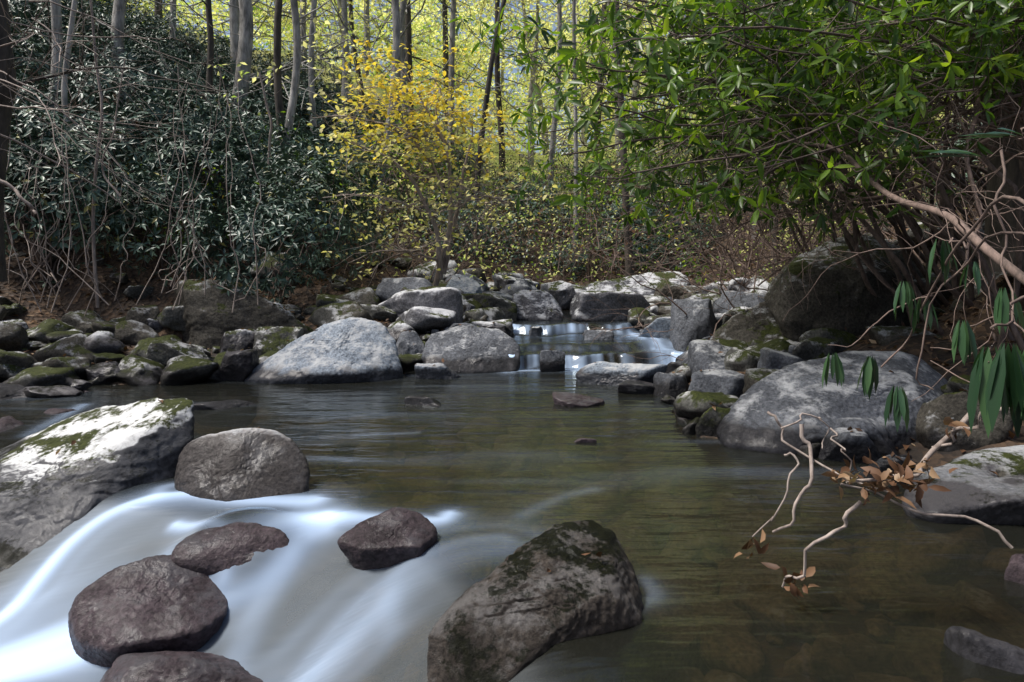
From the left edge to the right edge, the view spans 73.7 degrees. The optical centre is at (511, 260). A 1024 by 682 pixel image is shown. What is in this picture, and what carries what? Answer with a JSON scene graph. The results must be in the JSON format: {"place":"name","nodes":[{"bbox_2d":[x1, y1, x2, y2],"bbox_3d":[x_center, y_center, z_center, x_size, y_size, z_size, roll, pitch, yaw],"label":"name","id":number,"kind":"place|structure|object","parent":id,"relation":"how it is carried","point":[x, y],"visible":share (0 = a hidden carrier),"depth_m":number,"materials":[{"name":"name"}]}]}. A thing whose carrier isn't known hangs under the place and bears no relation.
{"place":"outdoors","nodes":[
{"label":"outdoors","id":0,"kind":"place"},
{"bbox_2d":[133,0,812,154],"label":"sky","id":1,"kind":"structure","parent":0,"point":[544,4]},
{"bbox_2d":[0,309,1023,681],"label":"stream water","id":2,"kind":"structure","parent":0,"point":[486,473],"depth_m":3.30,"materials":[{"name":"liquid"}]},
{"bbox_2d":[194,399,255,409],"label":"river rock","id":3,"kind":"object","parent":2,"relation":"in","point":[224,404],"visible":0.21,"depth_m":6.04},
{"bbox_2d":[171,522,288,575],"bbox_3d":[-1.322,1.478,3.375,0.554,0.379,0.450,0,0,0],"label":"submerged boulder","id":4,"kind":"object","parent":2,"relation":"in","point":[210,551],"visible":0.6,"depth_m":3.24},
{"bbox_2d":[404,396,440,406],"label":"river rock","id":5,"kind":"object","parent":2,"relation":"in","point":[420,400],"visible":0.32,"depth_m":6.16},
{"bbox_2d":[414,363,460,378],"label":"river rock","id":6,"kind":"object","parent":2,"relation":"in","point":[435,371],"visible":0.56,"depth_m":7.51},
{"bbox_2d":[540,350,564,371],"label":"boulder","id":7,"kind":"object","parent":2,"relation":"in","point":[552,361],"visible":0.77,"depth_m":8.01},
{"bbox_2d":[548,281,575,309],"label":"boulder","id":8,"kind":"object","parent":2,"relation":"in","point":[564,295],"visible":0.77,"depth_m":12.17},
{"bbox_2d":[552,392,604,406],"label":"river rock","id":9,"kind":"object","parent":2,"relation":"in","point":[567,399],"visible":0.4,"depth_m":6.16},
{"bbox_2d":[584,330,613,339],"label":"boulder","id":10,"kind":"object","parent":2,"relation":"in","point":[594,334],"visible":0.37,"depth_m":9.02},
{"bbox_2d":[734,407,1012,599],"bbox_3d":[1.319,0.860,2.566,0.927,0.771,0.344,0,0,16],"label":"driftwood branch","id":11,"kind":"object","parent":2,"relation":"in","point":[900,475],"visible":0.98,"depth_m":2.52,"materials":[{"name":"brown plant"}]},
{"bbox_2d":[0,11,1023,467],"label":"ground terrain","id":12,"kind":"structure","parent":0,"point":[304,297],"depth_m":10.05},
{"bbox_2d":[0,364,25,382],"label":"mossy boulder","id":13,"kind":"object","parent":12,"relation":"on","point":[7,371],"visible":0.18,"depth_m":6.88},
{"bbox_2d":[0,382,30,400],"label":"boulder","id":14,"kind":"object","parent":12,"relation":"on","point":[8,391],"visible":0.39,"depth_m":6.52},
{"bbox_2d":[39,0,62,165],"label":"tree trunk","id":15,"kind":"object","parent":12,"relation":"on","point":[56,19],"visible":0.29,"depth_m":12.22,"materials":[{"name":"grey plant"}]},
{"bbox_2d":[23,385,83,397],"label":"river rock","id":16,"kind":"object","parent":12,"relation":"on","point":[56,391],"visible":0.68,"depth_m":6.53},
{"bbox_2d":[60,310,107,333],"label":"boulder","id":17,"kind":"object","parent":12,"relation":"on","point":[79,320],"visible":0.18,"depth_m":8.57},
{"bbox_2d":[0,397,194,571],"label":"mossy slab boulder","id":18,"kind":"object","parent":12,"relation":"on","point":[47,493],"visible":0.52,"depth_m":4.01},
{"bbox_2d":[86,361,120,382],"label":"boulder","id":19,"kind":"object","parent":12,"relation":"on","point":[106,371],"visible":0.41,"depth_m":7.19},
{"bbox_2d":[61,0,168,242],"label":"tree trunk","id":20,"kind":"object","parent":12,"relation":"on","point":[64,96],"visible":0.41,"depth_m":10.60,"materials":[{"name":"grey plant"}]},
{"bbox_2d":[0,0,254,281],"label":"tree trunk","id":21,"kind":"object","parent":12,"relation":"on","point":[6,66],"visible":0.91,"depth_m":7.45,"materials":[{"name":"brown plant"}]},
{"bbox_2d":[0,0,277,315],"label":"hanging vines","id":22,"kind":"object","parent":21,"relation":"hanging from","point":[98,149],"visible":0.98,"depth_m":8.17,"materials":[{"name":"grey plant"}]},
{"bbox_2d":[64,0,210,131],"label":"tree trunk","id":23,"kind":"object","parent":12,"relation":"on","point":[118,16],"visible":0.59,"depth_m":13.80,"materials":[{"name":"grey plant"}]},
{"bbox_2d":[125,305,161,332],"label":"boulder","id":24,"kind":"object","parent":12,"relation":"on","point":[144,314],"visible":0.27,"depth_m":8.86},
{"bbox_2d":[146,341,209,366],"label":"boulder","id":25,"kind":"object","parent":12,"relation":"on","point":[163,352],"visible":0.44,"depth_m":7.65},
{"bbox_2d":[149,0,213,147],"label":"tree trunk","id":26,"kind":"object","parent":12,"relation":"on","point":[210,46],"visible":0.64,"depth_m":14.95,"materials":[{"name":"grey plant"}]},
{"bbox_2d":[220,329,254,352],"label":"boulder","id":27,"kind":"object","parent":12,"relation":"on","point":[240,339],"visible":0.25,"depth_m":8.06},
{"bbox_2d":[215,0,260,151],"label":"tree trunk","id":28,"kind":"object","parent":12,"relation":"on","point":[245,43],"visible":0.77,"depth_m":16.71,"materials":[{"name":"grey plant"}]},
{"bbox_2d":[219,348,258,380],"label":"boulder","id":29,"kind":"object","parent":12,"relation":"on","point":[239,365],"visible":0.78,"depth_m":7.38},
{"bbox_2d":[130,0,348,49],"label":"forest tree","id":30,"kind":"object","parent":12,"relation":"on","point":[258,22],"visible":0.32,"depth_m":37.98,"materials":[{"name":"green plant"}]},
{"bbox_2d":[174,279,313,348],"bbox_3d":[-3.574,0.854,9.097,2.063,1.220,0.992,0,0,0],"label":"mossy boulder","id":31,"kind":"object","parent":12,"relation":"on","point":[210,318],"visible":0.5,"depth_m":8.76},
{"bbox_2d":[0,287,505,386],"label":"bank cobbles","id":32,"kind":"object","parent":12,"relation":"on","point":[51,341],"visible":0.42,"depth_m":7.83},
{"bbox_2d":[253,326,303,355],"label":"mossy boulder","id":33,"kind":"object","parent":12,"relation":"on","point":[270,338],"visible":0.34,"depth_m":8.07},
{"bbox_2d":[110,0,461,131],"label":"forest tree","id":34,"kind":"object","parent":12,"relation":"on","point":[234,20],"visible":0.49,"depth_m":18.22,"materials":[{"name":"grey plant"}]},
{"bbox_2d":[184,0,390,58],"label":"forest tree","id":35,"kind":"object","parent":12,"relation":"on","point":[268,10],"visible":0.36,"depth_m":33.49,"materials":[{"name":"green plant"}]},
{"bbox_2d":[185,0,390,75],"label":"forest tree","id":36,"kind":"object","parent":12,"relation":"on","point":[264,25],"visible":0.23,"depth_m":42.10,"materials":[{"name":"green plant"}]},
{"bbox_2d":[219,0,366,210],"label":"tree trunk","id":37,"kind":"object","parent":12,"relation":"on","point":[294,89],"visible":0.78,"depth_m":13.17,"materials":[{"name":"grey plant"}]},
{"bbox_2d":[273,0,345,188],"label":"tree trunk","id":38,"kind":"object","parent":12,"relation":"on","point":[278,96],"visible":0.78,"depth_m":13.79,"materials":[{"name":"grey plant"}]},
{"bbox_2d":[308,0,319,155],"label":"tree trunk","id":39,"kind":"object","parent":12,"relation":"on","point":[311,78],"visible":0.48,"depth_m":17.08,"materials":[{"name":"grey plant"}]},
{"bbox_2d":[283,0,348,131],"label":"tree trunk","id":40,"kind":"object","parent":12,"relation":"on","point":[344,90],"visible":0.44,"depth_m":20.39,"materials":[{"name":"grey plant"}]},
{"bbox_2d":[244,317,402,383],"bbox_3d":[-2.093,1.186,7.900,1.757,1.072,1.400,0,0,0],"label":"pale boulder","id":41,"kind":"object","parent":12,"relation":"on","point":[350,350],"visible":0.68,"depth_m":7.48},
{"bbox_2d":[257,0,391,75],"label":"forest tree","id":42,"kind":"object","parent":12,"relation":"on","point":[334,32],"visible":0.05,"depth_m":50.15,"materials":[{"name":"green plant"}]},
{"bbox_2d":[219,0,487,94],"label":"forest tree","id":43,"kind":"object","parent":12,"relation":"on","point":[414,24],"visible":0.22,"depth_m":36.64,"materials":[{"name":"green plant"}]},
{"bbox_2d":[348,0,367,112],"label":"tree trunk","id":44,"kind":"object","parent":12,"relation":"on","point":[350,7],"visible":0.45,"depth_m":25.08,"materials":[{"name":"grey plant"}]},
{"bbox_2d":[271,0,471,117],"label":"forest tree","id":45,"kind":"object","parent":12,"relation":"on","point":[366,33],"visible":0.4,"depth_m":31.49,"materials":[{"name":"green plant"}]},
{"bbox_2d":[200,0,555,217],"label":"forest tree","id":46,"kind":"object","parent":12,"relation":"on","point":[403,7],"visible":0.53,"depth_m":21.30,"materials":[{"name":"grey plant"}]},
{"bbox_2d":[266,0,491,84],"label":"forest tree","id":47,"kind":"object","parent":12,"relation":"on","point":[376,26],"visible":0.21,"depth_m":45.35,"materials":[{"name":"green plant"}]},
{"bbox_2d":[373,0,415,216],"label":"tree trunk","id":48,"kind":"object","parent":12,"relation":"on","point":[396,29],"visible":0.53,"depth_m":17.02,"materials":[{"name":"grey plant"}]},
{"bbox_2d":[400,0,414,168],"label":"tree trunk","id":49,"kind":"object","parent":12,"relation":"on","point":[404,80],"visible":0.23,"depth_m":21.86,"materials":[{"name":"grey plant"}]},
{"bbox_2d":[396,330,424,354],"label":"boulder","id":50,"kind":"object","parent":12,"relation":"on","point":[409,342],"visible":0.41,"depth_m":8.38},
{"bbox_2d":[378,286,462,322],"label":"boulder","id":51,"kind":"object","parent":12,"relation":"on","point":[447,298],"visible":0.34,"depth_m":9.18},
{"bbox_2d":[341,2,525,134],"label":"forest tree","id":52,"kind":"object","parent":12,"relation":"on","point":[492,84],"visible":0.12,"depth_m":52.58,"materials":[{"name":"green plant"}]},
{"bbox_2d":[428,0,455,174],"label":"tree trunk","id":53,"kind":"object","parent":12,"relation":"on","point":[452,37],"visible":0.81,"depth_m":24.17,"materials":[{"name":"grey plant"}]},
{"bbox_2d":[305,39,583,289],"bbox_3d":[-1.107,-1.538,10.934,4.188,4.013,3.276,0,0,-11],"label":"yellow autumn tree","id":54,"kind":"object","parent":12,"relation":"on","point":[442,258],"visible":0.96,"depth_m":10.61,"materials":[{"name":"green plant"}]},
{"bbox_2d":[359,0,552,148],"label":"forest tree","id":55,"kind":"object","parent":12,"relation":"on","point":[459,71],"visible":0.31,"depth_m":42.16,"materials":[{"name":"green plant"}]},
{"bbox_2d":[405,0,512,125],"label":"forest tree","id":56,"kind":"object","parent":12,"relation":"on","point":[408,39],"visible":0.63,"depth_m":26.22,"materials":[{"name":"green plant"}]},
{"bbox_2d":[435,0,489,124],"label":"forest tree","id":57,"kind":"object","parent":12,"relation":"on","point":[445,54],"visible":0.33,"depth_m":33.06,"materials":[{"name":"green plant"}]},
{"bbox_2d":[446,274,481,293],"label":"boulder","id":58,"kind":"object","parent":12,"relation":"on","point":[466,284],"visible":0.33,"depth_m":11.38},
{"bbox_2d":[421,324,520,372],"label":"angular boulder","id":59,"kind":"object","parent":12,"relation":"on","point":[467,348],"visible":0.71,"depth_m":8.17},
{"bbox_2d":[470,0,505,250],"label":"tree trunk","id":60,"kind":"object","parent":12,"relation":"on","point":[488,82],"visible":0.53,"depth_m":17.74,"materials":[{"name":"brown plant"}]},
{"bbox_2d":[462,292,516,320],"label":"boulder","id":61,"kind":"object","parent":12,"relation":"on","point":[505,305],"visible":0.3,"depth_m":10.12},
{"bbox_2d":[0,184,985,335],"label":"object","id":62,"kind":"object","parent":12,"relation":"on","point":[8,307],"visible":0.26,"depth_m":9.63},
{"bbox_2d":[4,0,986,303],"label":"rhododendron thicket","id":63,"kind":"object","parent":12,"relation":"on","point":[306,220],"visible":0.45,"depth_m":11.26,"materials":[{"name":"green plant"}]},
{"bbox_2d":[421,0,578,153],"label":"forest tree","id":64,"kind":"object","parent":12,"relation":"on","point":[502,70],"visible":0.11,"depth_m":48.77,"materials":[{"name":"green plant"}]},
{"bbox_2d":[474,0,537,188],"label":"tree trunk","id":65,"kind":"object","parent":12,"relation":"on","point":[497,78],"visible":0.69,"depth_m":25.67,"materials":[{"name":"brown plant"}]},
{"bbox_2d":[432,0,608,166],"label":"forest tree","id":66,"kind":"object","parent":12,"relation":"on","point":[531,90],"visible":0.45,"depth_m":31.34,"materials":[{"name":"green plant"}]},
{"bbox_2d":[412,0,639,154],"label":"forest tree","id":67,"kind":"object","parent":12,"relation":"on","point":[431,48],"visible":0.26,"depth_m":35.96,"materials":[{"name":"yellow plant"}]},
{"bbox_2d":[56,234,997,571],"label":"fallen leaves","id":68,"kind":"object","parent":12,"relation":"on","point":[494,322],"visible":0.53,"depth_m":6.99,"materials":[{"name":"brown plant"}]},
{"bbox_2d":[512,290,562,320],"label":"boulder","id":69,"kind":"object","parent":12,"relation":"on","point":[533,305],"visible":0.51,"depth_m":10.38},
{"bbox_2d":[107,71,987,289],"bbox_3d":[2.558,-2.570,18.047,18.354,9.264,21.474,0,0,0],"label":"autumn underbrush","id":70,"kind":"object","parent":12,"relation":"on","point":[589,259],"visible":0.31,"depth_m":15.31,"materials":[{"name":"yellow plant"}]},
{"bbox_2d":[547,0,561,205],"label":"tree trunk","id":71,"kind":"object","parent":12,"relation":"on","point":[554,119],"visible":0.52,"depth_m":23.74,"materials":[{"name":"grey plant"}]},
{"bbox_2d":[551,0,588,271],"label":"tree trunk","id":72,"kind":"object","parent":12,"relation":"on","point":[574,19],"visible":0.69,"depth_m":17.12,"materials":[{"name":"grey plant"}]},
{"bbox_2d":[375,259,769,342],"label":"bank cobbles","id":73,"kind":"object","parent":12,"relation":"on","point":[422,320],"visible":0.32,"depth_m":9.78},
{"bbox_2d":[487,31,658,151],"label":"forest tree","id":74,"kind":"object","parent":12,"relation":"on","point":[549,106],"visible":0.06,"depth_m":53.55,"materials":[{"name":"green plant"}]},
{"bbox_2d":[503,0,667,146],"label":"forest tree","id":75,"kind":"object","parent":12,"relation":"on","point":[553,91],"visible":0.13,"depth_m":43.25,"materials":[{"name":"green plant"}]},
{"bbox_2d":[472,0,716,174],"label":"forest tree","id":76,"kind":"object","parent":12,"relation":"on","point":[604,85],"visible":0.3,"depth_m":27.17,"materials":[{"name":"green plant"}]},
{"bbox_2d":[570,0,634,276],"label":"tree trunk","id":77,"kind":"object","parent":12,"relation":"on","point":[627,233],"visible":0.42,"depth_m":15.91,"materials":[{"name":"grey plant"}]},
{"bbox_2d":[493,0,716,137],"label":"forest tree","id":78,"kind":"object","parent":12,"relation":"on","point":[635,83],"visible":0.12,"depth_m":31.29,"materials":[{"name":"green plant"}]},
{"bbox_2d":[570,290,650,320],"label":"boulder","id":79,"kind":"object","parent":12,"relation":"on","point":[583,307],"visible":0.5,"depth_m":10.10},
{"bbox_2d":[575,361,667,385],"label":"boulder","id":80,"kind":"object","parent":12,"relation":"on","point":[606,373],"visible":0.48,"depth_m":7.17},
{"bbox_2d":[526,0,736,117],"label":"forest tree","id":81,"kind":"object","parent":12,"relation":"on","point":[648,23],"visible":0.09,"depth_m":36.16,"materials":[{"name":"green plant"}]},
{"bbox_2d":[617,380,654,393],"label":"boulder","id":82,"kind":"object","parent":12,"relation":"on","point":[634,387],"visible":0.28,"depth_m":6.66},
{"bbox_2d":[585,271,690,295],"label":"boulder","id":83,"kind":"object","parent":12,"relation":"on","point":[623,284],"visible":0.44,"depth_m":12.07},
{"bbox_2d":[638,317,670,337],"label":"boulder","id":84,"kind":"object","parent":12,"relation":"on","point":[661,324],"visible":0.25,"depth_m":9.15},
{"bbox_2d":[653,372,688,397],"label":"boulder","id":85,"kind":"object","parent":12,"relation":"on","point":[674,385],"visible":0.3,"depth_m":6.58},
{"bbox_2d":[654,281,692,299],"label":"boulder","id":86,"kind":"object","parent":12,"relation":"on","point":[677,290],"visible":0.31,"depth_m":11.01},
{"bbox_2d":[670,296,717,351],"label":"boulder","id":87,"kind":"object","parent":12,"relation":"on","point":[698,321],"visible":0.5,"depth_m":8.64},
{"bbox_2d":[687,340,731,375],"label":"boulder","id":88,"kind":"object","parent":12,"relation":"on","point":[703,354],"visible":0.18,"depth_m":7.00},
{"bbox_2d":[695,407,730,436],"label":"boulder","id":89,"kind":"object","parent":12,"relation":"on","point":[710,420],"visible":0.34,"depth_m":5.04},
{"bbox_2d":[688,369,744,397],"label":"boulder","id":90,"kind":"object","parent":12,"relation":"on","point":[728,382],"visible":0.23,"depth_m":5.84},
{"bbox_2d":[548,1,884,240],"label":"forest tree","id":91,"kind":"object","parent":12,"relation":"on","point":[753,235],"visible":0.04,"depth_m":19.91,"materials":[{"name":"green plant"}]},
{"bbox_2d":[449,0,1023,352],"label":"overhanging rhododendron","id":92,"kind":"object","parent":12,"relation":"on","point":[928,32],"visible":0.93,"depth_m":5.37,"materials":[{"name":"green plant"}]},
{"bbox_2d":[491,29,986,361],"bbox_3d":[3.298,-0.778,9.099,7.118,6.097,5.555,0,0,-16],"label":"bare twig tangle","id":93,"kind":"object","parent":12,"relation":"on","point":[771,247],"visible":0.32,"depth_m":9.32,"materials":[{"name":"brown plant"}]},
{"bbox_2d":[0,14,1023,452],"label":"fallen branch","id":94,"kind":"object","parent":93,"relation":"attached to","point":[976,239],"depth_m":5.38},
{"bbox_2d":[711,301,784,342],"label":"boulder","id":95,"kind":"object","parent":12,"relation":"on","point":[755,326],"visible":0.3,"depth_m":7.72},
{"bbox_2d":[627,305,1023,476],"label":"bank cobbles","id":96,"kind":"object","parent":12,"relation":"on","point":[755,361],"visible":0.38,"depth_m":6.14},
{"bbox_2d":[799,328,857,350],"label":"boulder","id":97,"kind":"object","parent":12,"relation":"on","point":[845,338],"visible":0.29,"depth_m":6.63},
{"bbox_2d":[716,351,947,454],"bbox_3d":[2.747,1.170,5.152,2.577,0.898,1.052,0,0,-29],"label":"slab boulder","id":98,"kind":"object","parent":12,"relation":"on","point":[787,394],"visible":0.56,"depth_m":4.89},
{"bbox_2d":[764,234,925,341],"bbox_3d":[4.074,0.396,7.993,2.754,1.443,1.311,0,0,-35],"label":"boulder","id":99,"kind":"object","parent":12,"relation":"on","point":[843,296],"visible":0.59,"depth_m":7.25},
{"bbox_2d":[817,427,880,463],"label":"boulder","id":100,"kind":"object","parent":12,"relation":"on","point":[855,443],"visible":0.55,"depth_m":4.40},
{"bbox_2d":[865,455,914,483],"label":"boulder","id":101,"kind":"object","parent":12,"relation":"on","point":[883,464],"visible":0.26,"depth_m":4.01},
{"bbox_2d":[775,6,1023,271],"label":"tree trunk","id":102,"kind":"object","parent":12,"relation":"on","point":[1013,175],"visible":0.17,"depth_m":6.07,"materials":[{"name":"brown plant"}]},
{"bbox_2d":[865,326,942,345],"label":"boulder","id":103,"kind":"object","parent":12,"relation":"on","point":[883,335],"visible":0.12,"depth_m":6.37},
{"bbox_2d":[822,127,1023,437],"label":"drooping rhododendron","id":104,"kind":"object","parent":12,"relation":"on","point":[996,384],"visible":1,"depth_m":1.77,"materials":[{"name":"green plant"}]},
{"bbox_2d":[902,445,1023,524],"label":"slab boulder","id":105,"kind":"object","parent":12,"relation":"on","point":[980,491],"visible":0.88,"depth_m":3.48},
{"bbox_2d":[915,391,1013,451],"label":"boulder","id":106,"kind":"object","parent":12,"relation":"on","point":[930,428],"visible":0.38,"depth_m":4.49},
{"bbox_2d":[943,626,1023,673],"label":"river rock","id":107,"kind":"object","parent":12,"relation":"on","point":[974,646],"visible":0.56,"depth_m":2.21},
{"bbox_2d":[1004,554,1023,584],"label":"river rock","id":108,"kind":"object","parent":12,"relation":"on","point":[1014,571],"visible":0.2,"depth_m":2.77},
{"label":"stream bed stones","id":109,"kind":"object","parent":12,"relation":"on","visible":0},
{"bbox_2d":[68,555,227,666],"bbox_3d":[-1.630,1.602,3.125,0.727,0.460,0.650,0,0,0],"label":"wet boulder","id":110,"kind":"object","parent":109,"relation":"on","point":[158,603],"visible":0.87,"depth_m":2.95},
{"bbox_2d":[100,650,262,681],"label":"wet boulder","id":111,"kind":"object","parent":109,"relation":"on","point":[175,666],"visible":0.93,"depth_m":2.70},
{"bbox_2d":[174,428,309,501],"bbox_3d":[-1.582,1.276,4.025,0.865,0.575,0.650,0,0,0],"label":"round boulder","id":112,"kind":"object","parent":109,"relation":"on","point":[239,464],"visible":0.69,"depth_m":3.87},
{"bbox_2d":[337,507,437,569],"bbox_3d":[-0.570,1.350,3.237,0.401,0.314,0.373,0,0,37],"label":"wet boulder","id":113,"kind":"object","parent":109,"relation":"on","point":[391,537],"visible":0.84,"depth_m":3.16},
{"bbox_2d":[427,520,642,681],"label":"foreground boulder","id":114,"kind":"object","parent":109,"relation":"on","point":[513,615],"visible":0.86,"depth_m":2.41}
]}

